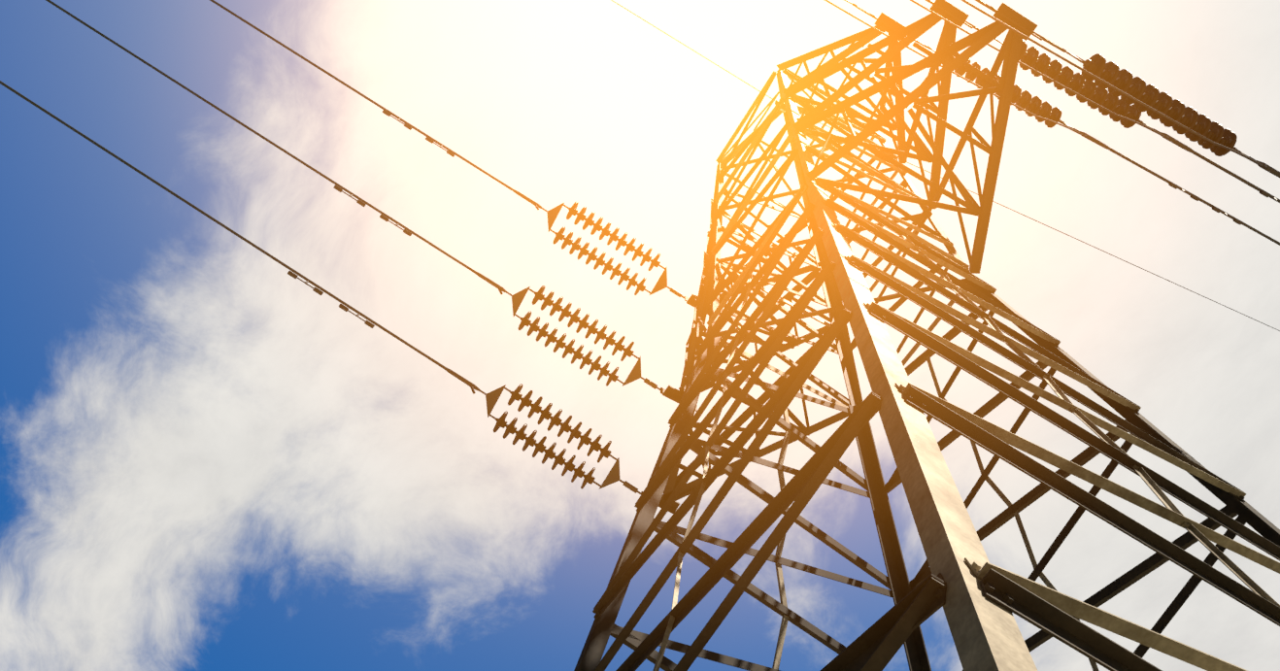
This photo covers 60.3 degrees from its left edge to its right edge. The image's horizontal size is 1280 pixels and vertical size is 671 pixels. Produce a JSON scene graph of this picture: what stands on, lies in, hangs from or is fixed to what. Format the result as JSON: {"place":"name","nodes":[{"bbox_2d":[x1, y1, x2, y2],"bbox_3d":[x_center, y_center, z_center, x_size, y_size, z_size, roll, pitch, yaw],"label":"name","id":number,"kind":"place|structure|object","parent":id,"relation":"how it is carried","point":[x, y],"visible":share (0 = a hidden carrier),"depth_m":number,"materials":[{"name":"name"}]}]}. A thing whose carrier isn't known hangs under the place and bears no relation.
{"place":"outdoors","nodes":[
{"label":"outdoors","id":0,"kind":"place"},
{"bbox_2d":[0,0,1279,670],"label":"sky","id":1,"kind":"structure","parent":0,"point":[209,461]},
{"bbox_3d":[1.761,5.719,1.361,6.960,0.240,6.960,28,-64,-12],"label":"footings","id":2,"kind":"object","parent":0,"visible":0},
{"bbox_2d":[573,0,1279,670],"bbox_3d":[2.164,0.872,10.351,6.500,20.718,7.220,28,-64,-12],"label":"lattice tower","id":3,"kind":"structure","parent":2,"relation":"on","point":[970,589],"depth_m":9.42,"materials":[{"name":"metal"}]},
{"bbox_2d":[287,0,1279,494],"bbox_3d":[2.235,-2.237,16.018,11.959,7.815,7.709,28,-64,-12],"label":"cable fittings","id":4,"kind":"object","parent":3,"relation":"attached to","point":[491,398],"depth_m":15.54,"materials":[{"name":"metal"}]},
{"bbox_2d":[0,0,1279,368],"bbox_3d":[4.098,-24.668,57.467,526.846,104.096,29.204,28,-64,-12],"label":"conductors","id":5,"kind":"object","parent":4,"relation":"attached to","point":[693,50],"depth_m":14.54,"materials":[{"name":"grey metal"}]},
{"bbox_2d":[493,39,1237,488],"bbox_3d":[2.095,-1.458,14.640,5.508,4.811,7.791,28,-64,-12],"label":"insulators","id":6,"kind":"object","parent":3,"relation":"attached to","point":[1082,83],"depth_m":14.01,"materials":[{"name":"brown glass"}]}
]}

